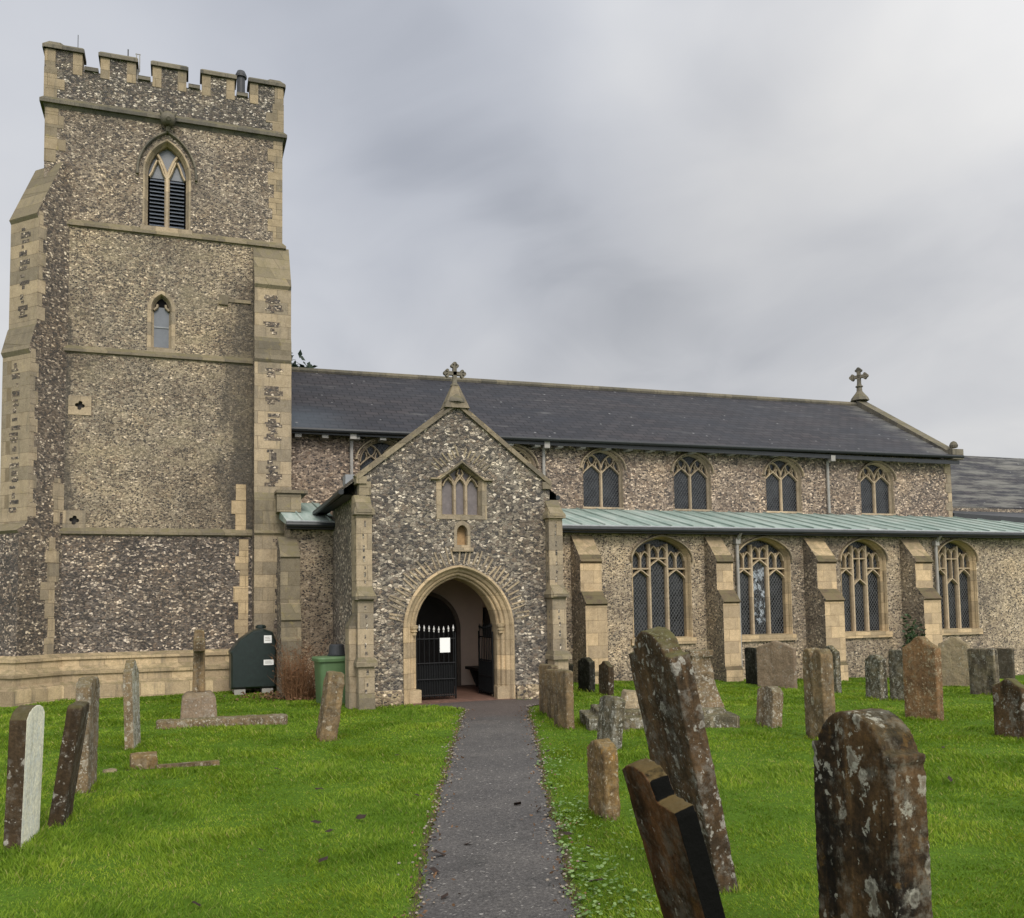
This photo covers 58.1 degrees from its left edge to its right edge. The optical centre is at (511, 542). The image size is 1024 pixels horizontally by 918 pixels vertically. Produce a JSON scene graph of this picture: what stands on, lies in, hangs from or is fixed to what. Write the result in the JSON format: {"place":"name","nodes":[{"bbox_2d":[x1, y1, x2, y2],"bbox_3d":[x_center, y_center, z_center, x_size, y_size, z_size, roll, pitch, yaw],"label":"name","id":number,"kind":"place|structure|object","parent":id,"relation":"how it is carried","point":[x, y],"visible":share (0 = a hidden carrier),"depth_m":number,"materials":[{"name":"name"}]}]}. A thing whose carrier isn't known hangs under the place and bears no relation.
{"place":"outdoors","nodes":[
{"label":"outdoors","id":0,"kind":"place"},
{"bbox_2d":[440,638,449,652],"bbox_3d":[-1.338,2.053,18.413,0.210,0.290,0.006,0,-4,-20],"label":"paper notice","id":1,"kind":"object","parent":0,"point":[444,644],"visible":1,"depth_m":18.41,"materials":[{"name":"white paper"}]},
{"bbox_2d":[414,698,579,917],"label":"path","id":2,"kind":"structure","parent":0,"point":[507,870],"depth_m":7.69,"materials":[{"name":"grey asphalt"}]},
{"bbox_2d":[429,867,439,872],"bbox_3d":[-0.553,2.323,6.548,0.109,0.018,0.059,11,-6,42],"label":"fallen leaf","id":3,"kind":"object","parent":2,"relation":"on","point":[434,869],"visible":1,"depth_m":6.53,"materials":[{"name":"brown plant"}]},
{"bbox_2d":[393,706,594,917],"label":"leaf debris","id":4,"kind":"object","parent":2,"relation":"on","point":[453,904],"visible":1,"depth_m":7.94,"materials":[{"name":"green plant"}]},
{"bbox_2d":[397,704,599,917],"bbox_3d":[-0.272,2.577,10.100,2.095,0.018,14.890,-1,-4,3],"label":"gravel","id":5,"kind":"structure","parent":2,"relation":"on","point":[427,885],"depth_m":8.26,"materials":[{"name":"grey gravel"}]},
{"bbox_2d":[0,675,1023,917],"bbox_3d":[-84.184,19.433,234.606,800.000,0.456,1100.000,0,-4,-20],"label":"ground","id":6,"kind":"structure","parent":0,"point":[25,891],"depth_m":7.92,"materials":[{"name":"green plant"}]},
{"bbox_2d":[3,705,44,851],"bbox_3d":[-4.053,2.015,7.672,0.130,1.310,0.620,2,-4,-15],"label":"gravestone","id":7,"kind":"object","parent":6,"relation":"on","point":[24,777],"visible":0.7,"depth_m":7.43,"materials":[{"name":"grey stone"}]},
{"bbox_2d":[47,701,89,826],"bbox_3d":[-4.082,2.106,8.483,0.132,1.254,0.507,9,-6,-16],"label":"gravestone","id":8,"kind":"object","parent":6,"relation":"on","point":[68,766],"visible":0.81,"depth_m":8.28,"materials":[{"name":"brown stone"}]},
{"bbox_2d":[75,676,99,793],"bbox_3d":[-4.581,2.142,9.928,0.159,1.390,0.566,1,-4,-15],"label":"gravestone","id":9,"kind":"object","parent":6,"relation":"on","point":[87,688],"visible":0.62,"depth_m":9.76,"materials":[{"name":"beige stone"}]},
{"bbox_2d":[103,768,116,772],"bbox_3d":[-4.721,2.780,10.832,0.112,0.238,0.148,-4,-5,40],"label":"stone lump","id":10,"kind":"object","parent":6,"relation":"on","point":[109,770],"visible":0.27,"depth_m":10.81,"materials":[{"name":"beige stone"}]},
{"bbox_2d":[123,659,140,749],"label":"gravestone","id":11,"kind":"object","parent":6,"relation":"on","point":[131,703],"visible":0.77,"depth_m":12.71,"materials":[{"name":"beige stone"}]},
{"bbox_2d":[130,751,157,769],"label":"stone block","id":12,"kind":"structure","parent":6,"relation":"on","point":[145,760],"depth_m":11.05,"materials":[{"name":"beige stone"}]},
{"bbox_2d":[157,760,219,768],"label":"grave kerb","id":13,"kind":"structure","parent":6,"relation":"on","point":[198,763],"depth_m":11.22,"materials":[{"name":"beige stone"}]},
{"bbox_2d":[180,630,216,718],"bbox_3d":[-5.393,2.342,15.890,0.624,1.668,0.726,0,-4,-20],"label":"cross monument","id":14,"kind":"object","parent":6,"relation":"on","point":[198,700],"visible":0.79,"depth_m":15.66,"materials":[{"name":"grey stone"}]},
{"bbox_2d":[156,713,287,728],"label":"grave kerb","id":15,"kind":"structure","parent":6,"relation":"on","point":[265,719],"depth_m":14.98,"materials":[{"name":"beige stone"}]},
{"bbox_2d":[228,624,276,694],"bbox_3d":[-5.932,2.662,21.097,1.030,1.545,0.894,0,-4,-20],"label":"oil tank","id":16,"kind":"object","parent":6,"relation":"on","point":[252,663],"visible":0.96,"depth_m":20.72,"materials":[{"name":"green plastic"}]},
{"bbox_2d":[219,689,315,701],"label":"leaf litter","id":17,"kind":"object","parent":6,"relation":"on","point":[268,696],"visible":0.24,"depth_m":19.36,"materials":[{"name":"brown plant"}]},
{"bbox_2d":[270,636,328,700],"bbox_3d":[-4.468,2.588,19.287,1.279,1.406,1.108,-1,-4,1],"label":"shrub","id":18,"kind":"object","parent":6,"relation":"on","point":[291,682],"visible":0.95,"depth_m":19.22,"materials":[{"name":"brown plant"}]},
{"bbox_2d":[291,349,316,367],"bbox_3d":[-10.179,-1.836,38.932,8.266,13.683,8.225,-4,-5,35],"label":"conifer tree","id":19,"kind":"object","parent":6,"relation":"on","point":[308,365],"depth_m":39.73,"materials":[{"name":"green plant"}]},
{"bbox_2d":[318,856,327,862],"bbox_3d":[-1.387,2.332,6.786,0.052,0.016,0.097,-7,4,39],"label":"fallen leaf","id":20,"kind":"object","parent":6,"relation":"on","point":[323,858],"visible":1,"depth_m":6.78,"materials":[{"name":"brown plant"}]},
{"bbox_2d":[312,656,344,703],"bbox_3d":[-3.558,2.748,18.492,0.805,0.945,0.730,1,-4,-25],"label":"waste bin","id":21,"kind":"object","parent":6,"relation":"on","point":[323,665],"visible":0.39,"depth_m":18.21,"materials":[{"name":"green plastic"}]},
{"bbox_2d":[327,644,344,655],"bbox_3d":[-3.526,2.163,18.544,0.376,0.228,0.380,3,-5,-44],"label":"bucket","id":22,"kind":"object","parent":21,"relation":"on","point":[336,649],"visible":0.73,"depth_m":18.41,"materials":[{"name":"black plastic"}]},
{"bbox_2d":[316,671,344,741],"bbox_3d":[-2.660,2.474,13.481,0.268,1.180,0.477,9,-7,-19],"label":"gravestone","id":23,"kind":"object","parent":6,"relation":"on","point":[331,704],"visible":0.78,"depth_m":13.30,"materials":[{"name":"beige stone"}]},
{"bbox_2d":[356,814,365,818],"bbox_3d":[-1.335,2.425,8.154,0.102,0.017,0.054,-6,27,-19],"label":"fallen leaf","id":24,"kind":"object","parent":6,"relation":"on","point":[361,816],"visible":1,"depth_m":8.15,"materials":[{"name":"brown plant"}]},
{"bbox_2d":[0,35,1023,710],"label":"church","id":25,"kind":"structure","parent":6,"relation":"on","point":[188,449],"depth_m":22.01,"materials":[{"name":"stone"}]},
{"bbox_2d":[147,291,174,352],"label":"slit window","id":26,"kind":"structure","parent":25,"relation":"in","point":[160,322],"depth_m":21.98,"materials":[{"name":"stone"}]},
{"bbox_2d":[136,126,196,234],"bbox_3d":[-8.316,-8.770,22.250,1.380,2.784,0.608,0,-4,-20],"label":"belfry window","id":27,"kind":"structure","parent":25,"relation":"in","point":[166,203],"depth_m":22.35,"materials":[{"name":"stone"}]},
{"bbox_2d":[355,437,397,471],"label":"clerestory window","id":28,"kind":"structure","parent":25,"relation":"in","point":[372,451],"depth_m":24.34,"materials":[{"name":"stone"}]},
{"bbox_2d":[416,592,460,685],"bbox_3d":[-2.023,2.311,21.372,1.720,2.360,0.080,0,-4,-20],"label":"south door","id":29,"kind":"structure","parent":25,"relation":"in","point":[436,611],"depth_m":21.50,"materials":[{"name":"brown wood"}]},
{"bbox_2d":[430,461,492,519],"bbox_3d":[-1.032,-1.027,18.524,1.290,1.201,0.300,0,-4,-20],"label":"porch window","id":30,"kind":"structure","parent":25,"relation":"in","point":[458,490],"depth_m":18.57,"materials":[{"name":"stone"}]},
{"bbox_2d":[465,666,478,685],"bbox_3d":[-0.479,3.029,20.425,0.500,0.460,2.200,0,-4,-20],"label":"bench","id":31,"kind":"object","parent":25,"relation":"on","point":[474,671],"visible":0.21,"depth_m":21.24,"materials":[{"name":"brown wood"}]},
{"bbox_2d":[483,607,490,635],"bbox_3d":[-0.525,1.851,21.294,0.060,0.700,0.780,0,-4,-20],"label":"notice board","id":32,"kind":"object","parent":25,"relation":"attached to","point":[486,619],"visible":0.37,"depth_m":21.47,"materials":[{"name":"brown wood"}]},
{"bbox_2d":[511,444,538,465],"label":"clerestory window","id":33,"kind":"structure","parent":25,"relation":"in","point":[526,455],"depth_m":25.71,"materials":[{"name":"stone"}]},
{"bbox_2d":[579,448,626,508],"bbox_3d":[2.565,-1.843,26.496,1.485,1.800,0.345,0,-4,-20],"label":"clerestory window","id":34,"kind":"structure","parent":25,"relation":"in","point":[602,474],"depth_m":26.58,"materials":[{"name":"glass"}]},
{"bbox_2d":[630,535,696,644],"bbox_3d":[3.807,1.191,23.778,1.860,2.860,0.425,0,-4,-20],"label":"aisle window","id":35,"kind":"structure","parent":25,"relation":"in","point":[661,572],"depth_m":23.91,"materials":[{"name":"stone"}]},
{"bbox_2d":[670,452,714,510],"bbox_3d":[5.314,-1.819,27.480,1.485,1.800,0.345,0,-4,-20],"label":"clerestory window","id":36,"kind":"structure","parent":25,"relation":"in","point":[692,487],"depth_m":27.57,"materials":[{"name":"glass"}]},
{"bbox_2d":[734,536,796,641],"bbox_3d":[6.706,1.216,24.816,1.860,2.860,0.425,0,-4,-20],"label":"aisle window","id":37,"kind":"structure","parent":25,"relation":"in","point":[764,561],"depth_m":24.95,"materials":[{"name":"stone"}]},
{"bbox_2d":[762,456,804,512],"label":"clerestory window","id":38,"kind":"structure","parent":25,"relation":"in","point":[783,484],"depth_m":28.66,"materials":[{"name":"glass"}]},
{"bbox_2d":[839,537,892,637],"bbox_3d":[9.808,1.243,25.927,1.720,2.860,0.425,0,-4,-20],"label":"aisle window","id":39,"kind":"structure","parent":25,"relation":"in","point":[862,560],"depth_m":26.05,"materials":[{"name":"stone"}]},
{"bbox_2d":[857,461,896,514],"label":"clerestory window","id":40,"kind":"structure","parent":25,"relation":"in","point":[876,480],"depth_m":29.88,"materials":[{"name":"glass"}]},
{"bbox_2d":[934,538,982,634],"bbox_3d":[12.948,1.270,27.051,1.660,2.860,0.425,0,-4,-20],"label":"aisle window","id":41,"kind":"structure","parent":25,"relation":"in","point":[957,559],"depth_m":27.18,"materials":[{"name":"stone"}]},
{"bbox_2d":[539,664,557,713],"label":"gravestone","id":42,"kind":"object","parent":6,"relation":"on","point":[542,695],"visible":0.35,"depth_m":16.16,"materials":[{"name":"beige stone"}]},
{"bbox_2d":[545,669,553,718],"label":"gravestone","id":43,"kind":"object","parent":6,"relation":"on","point":[549,688],"visible":0.24,"depth_m":15.44,"materials":[{"name":"beige stone"}]},
{"bbox_2d":[553,669,574,729],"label":"gravestone","id":44,"kind":"object","parent":6,"relation":"on","point":[563,700],"visible":0.85,"depth_m":14.23,"materials":[{"name":"beige stone"}]},
{"bbox_2d":[569,664,573,688],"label":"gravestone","id":45,"kind":"object","parent":6,"relation":"on","point":[571,667],"visible":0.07,"depth_m":20.40,"materials":[{"name":"stone"}]},
{"bbox_2d":[578,657,594,691],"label":"gravestone","id":46,"kind":"object","parent":6,"relation":"on","point":[586,673],"visible":0.79,"depth_m":19.92,"materials":[{"name":"stone"}]},
{"bbox_2d":[535,742,658,917],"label":"clover","id":47,"kind":"object","parent":6,"relation":"on","point":[565,844],"visible":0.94,"depth_m":6.58,"materials":[{"name":"green plant"}]},
{"bbox_2d":[587,738,620,820],"bbox_3d":[0.823,2.210,8.319,0.175,0.876,0.396,-1,-4,-20],"label":"gravestone","id":48,"kind":"object","parent":6,"relation":"on","point":[603,778],"visible":0.77,"depth_m":8.18,"materials":[{"name":"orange stone"}]},
{"bbox_2d":[598,661,613,695],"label":"gravestone","id":49,"kind":"object","parent":6,"relation":"on","point":[606,678],"visible":0.83,"depth_m":18.95,"materials":[{"name":"brown stone"}]},
{"bbox_2d":[597,695,625,749],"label":"gravestone","id":50,"kind":"object","parent":6,"relation":"on","point":[611,717],"visible":0.7,"depth_m":12.11,"materials":[{"name":"grey stone"}]},
{"bbox_2d":[579,648,739,730],"bbox_3d":[2.274,2.341,14.593,2.319,1.271,1.261,-1,-4,-3],"label":"tomb monument","id":51,"kind":"object","parent":6,"relation":"on","point":[716,714],"visible":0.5,"depth_m":14.34,"materials":[{"name":"grey stone"}]},
{"bbox_2d":[622,758,725,917],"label":"gravestone","id":52,"kind":"object","parent":6,"relation":"on","point":[676,851],"visible":1,"depth_m":4.16,"materials":[{"name":"brown stone"}]},
{"bbox_2d":[629,626,737,892],"bbox_3d":[1.168,1.545,6.365,0.168,1.947,0.639,-12,0,-20],"label":"gravestone","id":53,"kind":"object","parent":6,"relation":"on","point":[669,702],"visible":0.7,"depth_m":6.11,"materials":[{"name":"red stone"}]},
{"bbox_2d":[744,647,756,684],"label":"gravestone","id":54,"kind":"object","parent":6,"relation":"on","point":[750,665],"visible":0.61,"depth_m":22.54,"materials":[{"name":"stone"}]},
{"bbox_2d":[756,686,782,727],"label":"gravestone","id":55,"kind":"object","parent":6,"relation":"on","point":[769,705],"visible":0.73,"depth_m":14.05,"materials":[{"name":"beige stone"}]},
{"bbox_2d":[756,640,797,688],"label":"gravestone","id":56,"kind":"object","parent":6,"relation":"on","point":[776,663],"visible":0.77,"depth_m":21.50,"materials":[{"name":"grey stone"}]},
{"bbox_2d":[802,647,835,739],"bbox_3d":[4.235,2.174,12.711,0.216,1.430,0.434,-1,-4,-20],"label":"gravestone","id":57,"kind":"object","parent":6,"relation":"on","point":[818,681],"visible":0.78,"depth_m":12.60,"materials":[{"name":"beige stone"}]},
{"bbox_2d":[825,645,841,692],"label":"gravestone","id":58,"kind":"object","parent":6,"relation":"on","point":[836,668],"visible":0.33,"depth_m":20.27,"materials":[{"name":"grey stone"}]},
{"bbox_2d":[812,708,932,917],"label":"gravestone","id":59,"kind":"object","parent":6,"relation":"on","point":[872,845],"visible":1,"depth_m":4.36,"materials":[{"name":"brown stone"}]},
{"bbox_2d":[865,654,887,699],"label":"gravestone","id":60,"kind":"object","parent":6,"relation":"on","point":[876,685],"visible":0.75,"depth_m":18.29,"materials":[{"name":"grey stone"}]},
{"bbox_2d":[888,649,903,700],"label":"gravestone","id":61,"kind":"object","parent":6,"relation":"on","point":[895,658],"visible":0.38,"depth_m":18.13,"materials":[{"name":"grey stone"}]},
{"bbox_2d":[899,614,925,646],"bbox_3d":[10.907,2.814,25.119,0.856,1.748,0.698,0,-4,-20],"label":"weed","id":62,"kind":"object","parent":6,"relation":"on","point":[910,634],"visible":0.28,"depth_m":25.07,"materials":[{"name":"green plant"}]},
{"bbox_2d":[902,636,943,720],"bbox_3d":[6.542,2.252,14.694,0.177,1.507,0.613,2,-5,-32],"label":"gravestone","id":63,"kind":"object","parent":6,"relation":"on","point":[922,678],"visible":0.85,"depth_m":14.61,"materials":[{"name":"stone"}]},
{"bbox_2d":[938,637,969,686],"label":"gravestone","id":64,"kind":"object","parent":6,"relation":"on","point":[954,663],"visible":0.65,"depth_m":22.49,"materials":[{"name":"stone"}]},
{"bbox_2d":[967,648,999,694],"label":"gravestone","id":65,"kind":"object","parent":6,"relation":"on","point":[983,666],"visible":0.8,"depth_m":19.46,"materials":[{"name":"grey stone"}]},
{"bbox_2d":[994,648,1014,678],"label":"gravestone","id":66,"kind":"object","parent":6,"relation":"on","point":[1006,662],"visible":0.33,"depth_m":26.16,"materials":[{"name":"grey stone"}]},
{"bbox_2d":[992,678,1023,738],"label":"gravestone","id":67,"kind":"object","parent":6,"relation":"on","point":[1008,701],"visible":0.75,"depth_m":12.57,"materials":[{"name":"red stone"}]},
{"bbox_2d":[0,0,1023,460],"label":"sky","id":68,"kind":"structure","parent":0,"point":[767,198],"materials":[{"name":"grey"}]}
]}

